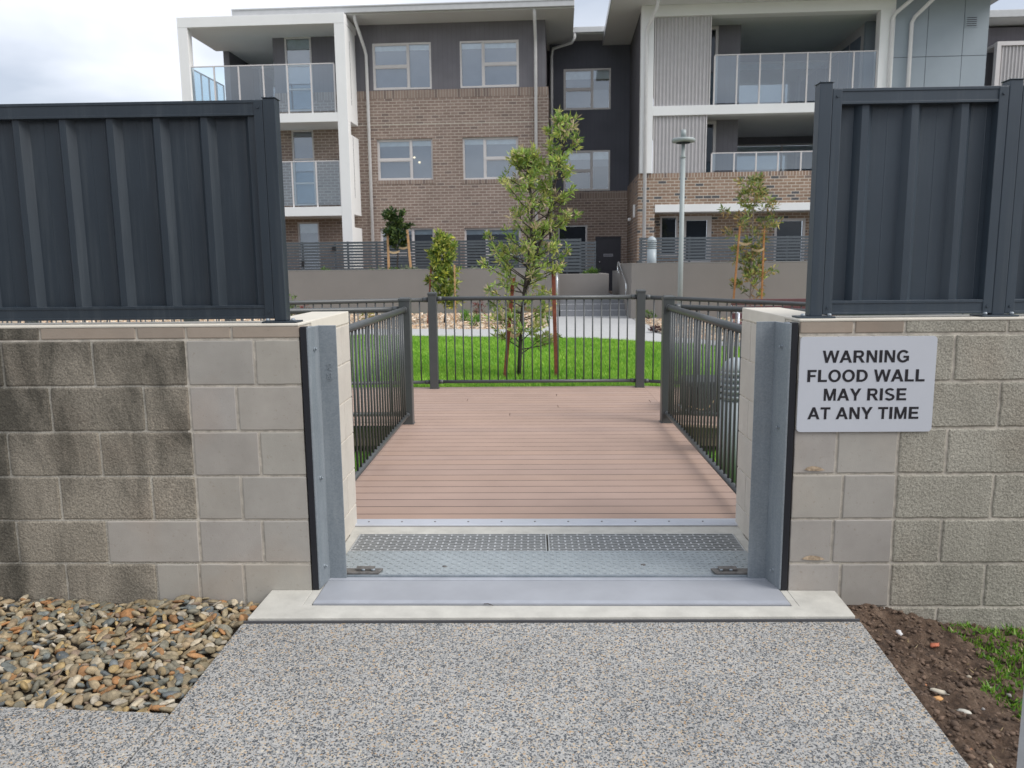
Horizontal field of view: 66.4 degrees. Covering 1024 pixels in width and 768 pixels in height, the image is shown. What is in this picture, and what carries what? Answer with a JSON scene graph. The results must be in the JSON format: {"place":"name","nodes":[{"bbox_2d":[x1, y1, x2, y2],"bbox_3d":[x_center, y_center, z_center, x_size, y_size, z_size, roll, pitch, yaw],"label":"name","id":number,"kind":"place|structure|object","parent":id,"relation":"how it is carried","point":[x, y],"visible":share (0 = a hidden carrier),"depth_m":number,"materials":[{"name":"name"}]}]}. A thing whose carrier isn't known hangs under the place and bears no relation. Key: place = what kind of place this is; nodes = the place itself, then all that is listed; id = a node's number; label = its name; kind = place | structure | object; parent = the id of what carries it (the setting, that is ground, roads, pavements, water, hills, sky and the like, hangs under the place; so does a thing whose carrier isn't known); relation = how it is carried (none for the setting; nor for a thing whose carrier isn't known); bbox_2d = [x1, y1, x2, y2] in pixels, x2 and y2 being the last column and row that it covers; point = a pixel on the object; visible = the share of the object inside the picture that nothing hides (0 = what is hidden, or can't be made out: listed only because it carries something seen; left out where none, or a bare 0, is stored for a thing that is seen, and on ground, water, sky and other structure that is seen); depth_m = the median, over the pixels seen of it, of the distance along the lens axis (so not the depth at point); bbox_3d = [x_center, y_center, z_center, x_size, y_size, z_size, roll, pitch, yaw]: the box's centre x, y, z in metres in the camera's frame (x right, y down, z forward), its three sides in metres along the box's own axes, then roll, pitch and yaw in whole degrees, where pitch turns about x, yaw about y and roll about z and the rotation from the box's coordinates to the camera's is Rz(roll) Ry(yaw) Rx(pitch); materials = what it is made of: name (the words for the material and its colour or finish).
{"place":"outdoors","nodes":[
{"label":"outdoors","id":0,"kind":"place"},
{"bbox_2d":[0,707,168,767],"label":"side footpath","id":1,"kind":"structure","parent":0,"point":[45,738],"depth_m":2.45,"materials":[{"name":"grey concrete"}]},
{"bbox_2d":[355,451,365,471],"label":"grass beside walkway","id":2,"kind":"structure","parent":0,"point":[359,462],"depth_m":6.89,"materials":[{"name":"green plant"}]},
{"bbox_2d":[0,312,741,341],"bbox_3d":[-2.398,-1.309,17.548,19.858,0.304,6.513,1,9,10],"label":"garden gravel","id":3,"kind":"structure","parent":0,"point":[441,324],"depth_m":18.26,"materials":[{"name":"beige gravel"}]},
{"bbox_2d":[289,294,298,315],"bbox_3d":[-5.116,-1.749,18.069,0.528,0.717,0.454,0,9,2],"label":"shrub","id":4,"kind":"object","parent":3,"relation":"on","point":[293,297],"visible":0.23,"depth_m":18.07,"materials":[{"name":"green plant"}]},
{"bbox_2d":[359,313,373,318],"bbox_3d":[-3.349,-1.593,18.229,0.400,0.314,0.376,-8,11,-39],"label":"shrub","id":5,"kind":"object","parent":3,"relation":"on","point":[368,314],"visible":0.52,"depth_m":18.26,"materials":[{"name":"green plant"}]},
{"bbox_2d":[427,266,435,323],"bbox_3d":[-1.723,-1.970,17.473,0.390,1.318,0.064,-2,9,-9],"label":"tree stake","id":6,"kind":"object","parent":3,"relation":"on","point":[430,287],"visible":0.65,"depth_m":17.40,"materials":[{"name":"brown wood"}]},
{"bbox_2d":[422,227,465,322],"bbox_3d":[-1.495,-2.405,17.477,0.856,2.172,0.826,-6,10,-30],"label":"young tree","id":7,"kind":"object","parent":3,"relation":"on","point":[442,270],"visible":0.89,"depth_m":17.34,"materials":[{"name":"green plant"}]},
{"bbox_2d":[454,265,455,322],"bbox_3d":[-1.270,-1.980,17.440,0.035,1.339,0.034,0,9,2],"label":"tree stake","id":8,"kind":"object","parent":3,"relation":"on","point":[455,291],"visible":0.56,"depth_m":17.40,"materials":[{"name":"brown wood"}]},
{"bbox_2d":[457,308,472,320],"bbox_3d":[-1.085,-1.625,18.207,0.354,0.373,0.446,5,10,33],"label":"tussock","id":9,"kind":"object","parent":3,"relation":"on","point":[466,314],"visible":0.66,"depth_m":18.18,"materials":[{"name":"green plant"}]},
{"bbox_2d":[467,312,482,325],"bbox_3d":[-0.830,-1.396,17.014,0.379,0.372,0.363,-6,10,-31],"label":"tussock","id":10,"kind":"object","parent":3,"relation":"on","point":[474,320],"visible":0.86,"depth_m":16.99,"materials":[{"name":"green plant"}]},
{"bbox_2d":[473,301,485,315],"bbox_3d":[-0.822,-1.789,18.745,0.352,0.466,0.388,5,10,31],"label":"shrub","id":11,"kind":"object","parent":3,"relation":"on","point":[476,310],"visible":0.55,"depth_m":18.74,"materials":[{"name":"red plant"}]},
{"bbox_2d":[491,307,507,323],"bbox_3d":[-0.230,-1.496,17.181,0.525,0.423,0.541,-6,10,-33],"label":"shrub","id":12,"kind":"object","parent":3,"relation":"on","point":[499,315],"visible":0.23,"depth_m":17.17,"materials":[{"name":"green plant"}]},
{"bbox_2d":[645,309,657,318],"bbox_3d":[3.214,-1.630,18.254,0.408,0.262,0.390,0,9,2],"label":"shrub","id":13,"kind":"object","parent":3,"relation":"on","point":[650,313],"visible":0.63,"depth_m":18.25,"materials":[{"name":"green plant"}]},
{"bbox_2d":[648,324,660,332],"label":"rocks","id":14,"kind":"object","parent":3,"relation":"on","point":[655,327],"visible":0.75,"depth_m":15.49,"materials":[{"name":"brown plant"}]},
{"bbox_2d":[672,129,694,323],"bbox_3d":[3.703,-3.401,17.091,0.500,4.147,0.500,0,9,2],"label":"lamp post","id":15,"kind":"object","parent":3,"relation":"on","point":[683,140],"visible":0.94,"depth_m":16.98,"materials":[{"name":"grey metal"}]},
{"bbox_2d":[733,226,750,305],"bbox_3d":[5.114,-2.442,17.420,0.434,2.113,0.065,-2,9,-7],"label":"tree stake","id":16,"kind":"object","parent":3,"relation":"on","point":[737,254],"visible":0.8,"depth_m":17.34,"materials":[{"name":"brown wood"}]},
{"bbox_2d":[716,172,783,305],"bbox_3d":[5.301,-3.062,17.410,1.443,3.330,1.236,0,9,2],"label":"young tree","id":17,"kind":"object","parent":3,"relation":"on","point":[750,270],"visible":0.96,"depth_m":17.39,"materials":[{"name":"green plant"}]},
{"bbox_2d":[752,227,764,305],"bbox_3d":[5.459,-2.442,17.415,0.275,2.107,0.055,2,9,16],"label":"tree stake","id":18,"kind":"object","parent":3,"relation":"on","point":[762,250],"visible":0.62,"depth_m":17.33,"materials":[{"name":"brown wood"}]},
{"bbox_2d":[0,0,1023,266],"label":"sky","id":19,"kind":"structure","parent":0,"point":[52,51],"materials":[{"name":"white"}]},
{"bbox_2d":[354,316,715,469],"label":"lawn soil","id":20,"kind":"structure","parent":0,"point":[547,322],"depth_m":7.30,"materials":[{"name":"brown soil"}]},
{"bbox_2d":[288,268,558,316],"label":"retaining wall","id":21,"kind":"structure","parent":20,"relation":"on","point":[342,284],"depth_m":20.54,"materials":[{"name":"grey concrete"}]},
{"bbox_2d":[555,260,557,300],"bbox_3d":[1.177,-2.571,20.716,0.038,1.539,1.424,0,9,2],"label":"handrail","id":22,"kind":"object","parent":21,"relation":"attached to","point":[556,282],"visible":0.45,"depth_m":20.03,"materials":[{"name":"silver metal"}]},
{"bbox_2d":[503,278,519,375],"bbox_3d":[-0.005,-0.719,10.220,0.249,1.321,0.090,-3,9,-14],"label":"tree stake","id":23,"kind":"object","parent":20,"relation":"on","point":[509,334],"visible":0.51,"depth_m":10.20,"materials":[{"name":"brown wood"}]},
{"bbox_2d":[476,106,583,374],"bbox_3d":[0.246,-1.801,10.119,1.349,3.488,1.068,2,9,19],"label":"young tree","id":24,"kind":"object","parent":20,"relation":"on","point":[522,156],"visible":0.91,"depth_m":10.05,"materials":[{"name":"green plant"}]},
{"bbox_2d":[524,271,556,375],"bbox_3d":[0.367,-0.779,10.267,0.481,1.417,0.061,1,9,9],"label":"tree stake","id":25,"kind":"object","parent":20,"relation":"on","point":[553,307],"visible":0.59,"depth_m":10.22,"materials":[{"name":"brown wood"}]},
{"bbox_2d":[352,386,736,518],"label":"deck","id":26,"kind":"structure","parent":20,"relation":"on","point":[577,452],"depth_m":5.77,"materials":[{"name":"brown wood"}]},
{"bbox_2d":[6,297,414,424],"bbox_3d":[-3.852,-0.187,7.218,5.896,1.164,0.112,0,9,2],"label":"deck railing","id":27,"kind":"object","parent":26,"relation":"on","point":[407,320],"visible":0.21,"depth_m":7.08,"materials":[{"name":"grey metal"}]},
{"bbox_2d":[2,297,429,384],"bbox_3d":[-3.862,-0.455,9.176,5.776,1.112,0.117,-1,9,-1],"label":"deck railing","id":28,"kind":"object","parent":26,"relation":"on","point":[351,301],"visible":0.19,"depth_m":9.12,"materials":[{"name":"grey metal"}]},
{"bbox_2d":[349,307,409,480],"bbox_3d":[-1.000,0.013,5.725,0.058,1.013,2.760,0,9,2],"label":"deck railing","id":29,"kind":"object","parent":26,"relation":"on","point":[397,373],"visible":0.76,"depth_m":5.82,"materials":[{"name":"grey metal"}]},
{"bbox_2d":[427,289,645,388],"bbox_3d":[0.287,-0.521,9.180,2.537,1.146,0.112,0,9,2],"label":"deck railing","id":30,"kind":"object","parent":26,"relation":"on","point":[639,296],"visible":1,"depth_m":9.16,"materials":[{"name":"grey metal"}]},
{"bbox_2d":[664,304,741,493],"bbox_3d":[1.364,-0.003,5.658,0.058,1.013,2.760,0,9,2],"label":"deck railing","id":31,"kind":"object","parent":26,"relation":"on","point":[698,370],"visible":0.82,"depth_m":5.53,"materials":[{"name":"grey metal"}]},
{"bbox_2d":[659,295,966,422],"bbox_3d":[4.273,-0.131,7.007,5.852,1.375,0.112,0,9,2],"label":"deck railing","id":32,"kind":"object","parent":26,"relation":"on","point":[665,343],"visible":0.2,"depth_m":7.01,"materials":[{"name":"grey metal"}]},
{"bbox_2d":[644,295,1023,383],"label":"deck railing","id":33,"kind":"object","parent":26,"relation":"on","point":[727,301],"visible":0.24,"depth_m":9.01,"materials":[{"name":"grey metal"}]},
{"bbox_2d":[718,357,739,482],"bbox_3d":[1.691,0.305,5.969,0.214,1.025,0.214,0,9,2],"label":"bollard light","id":34,"kind":"object","parent":20,"relation":"on","point":[728,418],"visible":0.19,"depth_m":5.89,"materials":[{"name":"silver metal"}]},
{"bbox_2d":[619,261,969,319],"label":"retaining wall","id":35,"kind":"structure","parent":20,"relation":"on","point":[712,280],"depth_m":19.02,"materials":[{"name":"grey concrete"}]},
{"bbox_2d":[617,262,626,294],"bbox_3d":[2.905,-2.798,20.552,0.081,0.839,2.099,0,9,2],"label":"handrail","id":36,"kind":"object","parent":35,"relation":"attached to","point":[618,265],"visible":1,"depth_m":20.33,"materials":[{"name":"silver metal"}]},
{"bbox_2d":[351,334,739,387],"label":"lawn","id":37,"kind":"structure","parent":0,"point":[528,358],"depth_m":11.76,"materials":[{"name":"green plant"}]},
{"bbox_2d":[353,315,739,345],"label":"garden path","id":38,"kind":"structure","parent":0,"point":[597,327],"depth_m":16.14,"materials":[{"name":"grey concrete"}]},
{"bbox_2d":[559,293,625,315],"bbox_3d":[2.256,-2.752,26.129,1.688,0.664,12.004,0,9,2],"label":"steps","id":39,"kind":"structure","parent":38,"relation":"on","point":[588,307],"depth_m":20.48,"materials":[{"name":"concrete"}]},
{"bbox_2d":[559,273,608,294],"bbox_3d":[1.430,-2.825,23.208,2.642,0.893,2.400,0,9,2],"label":"planter","id":40,"kind":"object","parent":39,"relation":"on","point":[584,284],"visible":0.41,"depth_m":21.98,"materials":[{"name":"concrete"}]},
{"bbox_2d":[560,238,580,273],"bbox_3d":[1.658,-3.551,22.203,0.614,1.139,0.058,0,9,2],"label":"slat fence","id":41,"kind":"object","parent":40,"relation":"on","point":[567,269],"visible":0.75,"depth_m":22.16,"materials":[{"name":"metal"}]},
{"bbox_2d":[581,241,595,273],"bbox_3d":[2.377,-3.590,24.302,0.458,1.661,0.058,0,9,2],"label":"slat fence","id":42,"kind":"object","parent":40,"relation":"on","point":[588,262],"visible":0.56,"depth_m":24.23,"materials":[{"name":"metal"}]},
{"bbox_2d":[581,266,599,273],"bbox_3d":[2.264,-3.238,22.629,0.645,0.408,0.688,0,9,2],"label":"shrub","id":43,"kind":"object","parent":40,"relation":"in","point":[591,270],"visible":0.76,"depth_m":22.52,"materials":[{"name":"green plant"}]},
{"bbox_2d":[731,298,834,346],"bbox_3d":[4.767,-1.046,13.310,2.000,0.794,0.520,0,9,2],"label":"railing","id":44,"kind":"object","parent":38,"relation":"on","point":[739,316],"visible":0.04,"depth_m":13.43,"materials":[{"name":"metal"}]},
{"bbox_2d":[124,622,970,767],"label":"footpath","id":45,"kind":"structure","parent":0,"point":[634,695],"depth_m":2.62,"materials":[{"name":"grey concrete"}]},
{"bbox_2d":[243,619,859,623],"bbox_3d":[0.154,1.009,3.203,2.515,0.089,0.008,0,9,1],"label":"path joint","id":46,"kind":"object","parent":45,"relation":"on","point":[540,621],"visible":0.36,"depth_m":3.19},
{"bbox_2d":[612,270,619,294],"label":"wall","id":47,"kind":"structure","parent":0,"point":[615,281],"depth_m":24.70,"materials":[{"name":"grey concrete"}]},
{"bbox_2d":[647,236,656,262],"bbox_3d":[3.577,-3.329,20.039,0.249,0.888,0.249,0,9,2],"label":"bollard light","id":48,"kind":"object","parent":47,"relation":"on","point":[651,249],"visible":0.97,"depth_m":19.93,"materials":[{"name":"silver metal"}]},
{"bbox_2d":[639,236,808,263],"bbox_3d":[7.634,-3.630,21.928,8.135,1.036,0.058,0,9,2],"label":"slat fence","id":49,"kind":"object","parent":47,"relation":"on","point":[711,256],"visible":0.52,"depth_m":21.92,"materials":[{"name":"metal"}]},
{"bbox_2d":[679,375,721,411],"bbox_3d":[1.950,0.107,7.793,0.501,0.330,0.521,0,9,2],"label":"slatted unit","id":50,"kind":"object","parent":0,"point":[700,391],"visible":0.09,"depth_m":7.58,"materials":[{"name":"metal"}]},
{"bbox_2d":[847,603,1023,767],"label":"soil","id":51,"kind":"structure","parent":0,"point":[955,699],"depth_m":2.91,"materials":[{"name":"brown soil"}]},
{"bbox_2d":[930,643,939,647],"bbox_3d":[1.702,1.052,3.149,0.035,0.017,0.043,4,10,27],"label":"broken brick","id":52,"kind":"object","parent":51,"relation":"on","point":[933,645],"visible":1,"depth_m":3.14,"materials":[{"name":"brick"}]},
{"bbox_2d":[934,696,942,700],"bbox_3d":[1.464,1.084,2.696,0.035,0.016,0.028,-5,10,-28],"label":"stone","id":53,"kind":"object","parent":51,"relation":"on","point":[939,698],"visible":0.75,"depth_m":2.69,"materials":[{"name":"orange stone"}]},
{"bbox_2d":[930,688,949,694],"bbox_3d":[1.516,1.087,2.760,0.076,0.015,0.026,5,10,33],"label":"stone","id":54,"kind":"object","parent":51,"relation":"on","point":[940,692],"visible":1,"depth_m":2.76,"materials":[{"name":"beige stone"}]},
{"bbox_2d":[955,708,971,713],"bbox_3d":[1.538,1.116,2.666,0.051,0.014,0.022,6,11,37],"label":"stone","id":55,"kind":"object","parent":51,"relation":"on","point":[965,711],"visible":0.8,"depth_m":2.66,"materials":[{"name":"white stone"}]},
{"bbox_2d":[941,620,1023,718],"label":"grass patch","id":56,"kind":"object","parent":51,"relation":"on","point":[987,630],"visible":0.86,"depth_m":3.13,"materials":[{"name":"green plant"}]},
{"bbox_2d":[1016,690,1023,767],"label":"marker post","id":57,"kind":"object","parent":51,"relation":"on","point":[1020,759],"depth_m":2.06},
{"bbox_2d":[880,634,1019,762],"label":"pebbles","id":58,"kind":"object","parent":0,"point":[971,679],"visible":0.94,"depth_m":2.86,"materials":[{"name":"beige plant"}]},
{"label":"ground in front","id":59,"kind":"structure","parent":0,"visible":0},
{"bbox_2d":[0,606,253,712],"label":"pebble bed base","id":60,"kind":"object","parent":59,"relation":"on","point":[136,629],"depth_m":3.06,"materials":[{"name":"brown soil"}]},
{"bbox_2d":[0,594,259,714],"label":"pebbles","id":61,"kind":"object","parent":60,"relation":"on","point":[89,662],"visible":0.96,"depth_m":3.06,"materials":[{"name":"stone"}]},
{"bbox_3d":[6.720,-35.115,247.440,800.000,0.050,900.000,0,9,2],"label":"ground","id":62,"kind":"structure","parent":0,"visible":0},
{"bbox_2d":[0,311,356,605],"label":"block wall","id":63,"kind":"structure","parent":62,"relation":"on","point":[147,461],"depth_m":3.43,"materials":[{"name":"grey concrete"}]},
{"bbox_2d":[0,97,302,322],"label":"steel fence","id":64,"kind":"object","parent":63,"relation":"on","point":[164,210],"visible":1,"depth_m":3.35,"materials":[{"name":"metal"}]},
{"bbox_2d":[300,325,346,589],"bbox_3d":[-0.833,0.329,3.468,0.125,1.176,0.132,0,9,2],"label":"steel channel","id":65,"kind":"object","parent":63,"relation":"attached to","point":[322,431],"visible":1,"depth_m":3.48,"materials":[{"name":"grey metal"}]},
{"bbox_2d":[177,0,1023,293],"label":"apartment building","id":66,"kind":"structure","parent":62,"relation":"on","point":[427,116],"depth_m":25.06,"materials":[{"name":"brown brick"}]},
{"bbox_2d":[252,66,274,99],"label":"window","id":67,"kind":"structure","parent":66,"relation":"in","point":[268,73],"depth_m":28.81,"materials":[{"name":"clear glass"}]},
{"bbox_2d":[284,37,313,110],"bbox_3d":[-6.876,-10.012,25.343,0.867,2.289,0.150,0,9,4],"label":"window","id":68,"kind":"structure","parent":66,"relation":"in","point":[299,51],"depth_m":25.38,"materials":[{"name":"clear glass"}]},
{"bbox_2d":[291,130,316,205],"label":"window","id":69,"kind":"structure","parent":66,"relation":"in","point":[305,191],"depth_m":25.81,"materials":[{"name":"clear glass"}]},
{"bbox_2d":[297,222,320,268],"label":"window","id":70,"kind":"structure","parent":66,"relation":"in","point":[309,231],"depth_m":26.14,"materials":[{"name":"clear glass"}]},
{"bbox_2d":[372,42,431,89],"bbox_3d":[-3.517,-10.186,25.126,1.889,1.427,0.150,0,9,4],"label":"window","id":71,"kind":"structure","parent":66,"relation":"in","point":[396,66],"depth_m":25.16,"materials":[{"name":"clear glass"}]},
{"bbox_2d":[377,139,432,179],"bbox_3d":[-3.474,-7.323,25.577,1.827,1.298,0.150,0,9,4],"label":"window","id":72,"kind":"structure","parent":66,"relation":"in","point":[396,161],"depth_m":25.61,"materials":[{"name":"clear glass"}]},
{"bbox_2d":[380,228,433,267],"bbox_3d":[-3.450,-4.319,26.029,1.792,1.698,0.150,0,9,4],"label":"window","id":73,"kind":"structure","parent":66,"relation":"in","point":[416,234],"depth_m":25.98,"materials":[{"name":"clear glass"}]},
{"bbox_2d":[460,40,518,87],"bbox_3d":[-0.717,-10.188,24.951,1.876,1.423,0.150,0,9,4],"label":"window","id":74,"kind":"structure","parent":66,"relation":"in","point":[491,63],"depth_m":24.99,"materials":[{"name":"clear glass"}]},
{"bbox_2d":[463,137,518,179],"bbox_3d":[-0.682,-7.318,25.403,1.802,1.327,0.150,0,9,4],"label":"window","id":75,"kind":"structure","parent":66,"relation":"in","point":[482,159],"depth_m":25.45,"materials":[{"name":"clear glass"}]},
{"bbox_2d":[465,227,520,266],"bbox_3d":[-0.619,-4.297,25.855,1.861,1.700,0.150,0,9,4],"label":"window","id":76,"kind":"structure","parent":66,"relation":"in","point":[470,233],"depth_m":25.82,"materials":[{"name":"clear glass"}]},
{"bbox_2d":[558,225,586,273],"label":"window","id":77,"kind":"structure","parent":66,"relation":"in","point":[571,232],"depth_m":28.39,"materials":[{"name":"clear glass"}]},
{"bbox_2d":[564,150,609,190],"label":"window","id":78,"kind":"structure","parent":66,"relation":"in","point":[591,167],"depth_m":27.97,"materials":[{"name":"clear glass"}]},
{"bbox_2d":[564,68,610,109],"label":"window","id":79,"kind":"structure","parent":66,"relation":"in","point":[584,89],"depth_m":27.56,"materials":[{"name":"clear glass"}]},
{"bbox_2d":[595,236,620,290],"bbox_3d":[3.478,-4.350,28.321,0.917,1.947,0.142,0,9,4],"label":"door","id":80,"kind":"structure","parent":66,"relation":"in","point":[608,248],"depth_m":28.27,"materials":[{"name":"wood"}]},
{"bbox_2d":[660,216,677,255],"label":"window","id":81,"kind":"structure","parent":66,"relation":"in","point":[668,224],"depth_m":25.66,"materials":[{"name":"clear glass"}]},
{"bbox_2d":[683,216,711,261],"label":"window","id":82,"kind":"structure","parent":66,"relation":"in","point":[692,227],"depth_m":25.60,"materials":[{"name":"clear glass"}]},
{"bbox_2d":[706,121,715,171],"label":"window","id":83,"kind":"structure","parent":66,"relation":"in","point":[710,148],"depth_m":24.75,"materials":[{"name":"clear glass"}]},
{"bbox_2d":[710,26,718,104],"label":"window","id":84,"kind":"structure","parent":66,"relation":"in","point":[715,36],"depth_m":24.36,"materials":[{"name":"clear glass"}]},
{"bbox_2d":[737,143,812,171],"bbox_3d":[10.663,-7.731,28.036,6.100,1.708,0.150,0,9,4],"label":"balcony railing","id":85,"kind":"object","parent":66,"relation":"in","point":[788,161],"depth_m":28.11,"materials":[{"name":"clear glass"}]},
{"bbox_2d":[739,60,827,103],"bbox_3d":[10.636,-10.236,27.660,6.100,2.265,0.150,0,9,4],"label":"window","id":86,"kind":"structure","parent":66,"relation":"in","point":[794,71],"depth_m":27.72,"materials":[{"name":"glass"}]},
{"bbox_2d":[773,218,805,260],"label":"window","id":87,"kind":"structure","parent":66,"relation":"in","point":[791,226],"depth_m":25.43,"materials":[{"name":"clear glass"}]},
{"bbox_2d":[827,24,864,87],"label":"side doors","id":88,"kind":"structure","parent":66,"relation":"in","point":[859,32],"depth_m":25.00,"materials":[{"name":"grey metal"}]},
{"bbox_2d":[735,307,1023,629],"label":"block wall","id":89,"kind":"structure","parent":62,"relation":"on","point":[928,524],"depth_m":3.36,"materials":[{"name":"grey concrete"}]},
{"bbox_2d":[747,321,798,589],"bbox_3d":[1.135,0.316,3.413,0.141,1.176,0.132,0,9,2],"label":"steel channel","id":90,"kind":"object","parent":89,"relation":"attached to","point":[773,423],"visible":1,"depth_m":3.42,"materials":[{"name":"grey metal"}]},
{"bbox_2d":[796,336,937,431],"bbox_3d":[1.488,0.002,3.287,0.564,0.405,0.007,0,9,2],"label":"warning sign","id":91,"kind":"object","parent":89,"relation":"attached to","point":[866,383],"visible":1,"depth_m":3.28,"materials":[{"name":"white metal"}]},
{"bbox_2d":[792,78,1023,318],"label":"steel fence","id":92,"kind":"object","parent":89,"relation":"on","point":[917,200],"visible":1,"depth_m":3.25,"materials":[{"name":"grey metal"}]},
{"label":"left terrace","id":93,"kind":"structure","parent":0,"visible":0},
{"bbox_2d":[387,233,399,269],"bbox_3d":[-3.231,-3.612,21.318,0.346,1.151,0.064,-2,9,-8],"label":"tree stake","id":94,"kind":"object","parent":93,"relation":"on","point":[388,257],"visible":0.78,"depth_m":21.29,"materials":[{"name":"brown wood"}]},
{"bbox_2d":[380,206,415,268],"bbox_3d":[-3.163,-3.950,21.360,0.869,1.806,0.909,-7,11,-35],"label":"young tree","id":95,"kind":"object","parent":93,"relation":"on","point":[395,229],"visible":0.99,"depth_m":21.15,"materials":[{"name":"green plant"}]},
{"bbox_2d":[399,230,411,268],"bbox_3d":[-2.924,-3.610,21.306,0.393,1.144,0.074,1,9,10],"label":"tree stake","id":96,"kind":"object","parent":93,"relation":"on","point":[408,247],"visible":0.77,"depth_m":21.26,"materials":[{"name":"brown wood"}]},
{"bbox_2d":[286,239,558,270],"bbox_3d":[-3.090,-3.695,22.997,8.944,1.014,0.100,0,9,2],"label":"slat fence","id":97,"kind":"object","parent":93,"relation":"on","point":[371,248],"visible":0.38,"depth_m":22.99,"materials":[{"name":"metal"}]},
{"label":"barrier pit","id":98,"kind":"structure","parent":0,"visible":0},
{"bbox_2d":[248,526,854,620],"bbox_3d":[0.163,0.938,3.802,2.700,0.152,1.225,0,9,2],"label":"concrete threshold","id":99,"kind":"object","parent":98,"relation":"on","point":[282,605],"visible":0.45,"depth_m":3.28,"materials":[{"name":"beige concrete"}]},
{"bbox_2d":[349,534,546,550],"bbox_3d":[-0.321,0.840,4.064,0.999,0.036,0.263,0,9,2],"label":"drainage grate","id":100,"kind":"object","parent":99,"relation":"in","point":[455,542],"visible":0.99,"depth_m":4.07,"materials":[{"name":"silver metal"}]},
{"bbox_2d":[355,518,737,525],"bbox_3d":[0.172,0.770,4.359,2.350,0.012,0.107,0,9,2],"label":"threshold strip","id":101,"kind":"object","parent":99,"relation":"on","point":[568,522],"visible":0.77,"depth_m":4.34,"materials":[{"name":"metal"}]},
{"bbox_2d":[313,551,789,605],"bbox_3d":[0.167,0.883,3.611,2.022,0.057,0.605,0,9,2],"label":"flood barrier","id":102,"kind":"object","parent":99,"relation":"on","point":[548,578],"visible":0.96,"depth_m":3.56,"materials":[{"name":"grey metal"}]},
{"bbox_2d":[548,534,745,550],"bbox_3d":[0.678,0.834,4.036,0.981,0.036,0.263,0,9,2],"label":"drainage grate","id":103,"kind":"object","parent":99,"relation":"in","point":[612,540],"visible":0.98,"depth_m":4.05,"materials":[{"name":"silver metal"}]}
]}

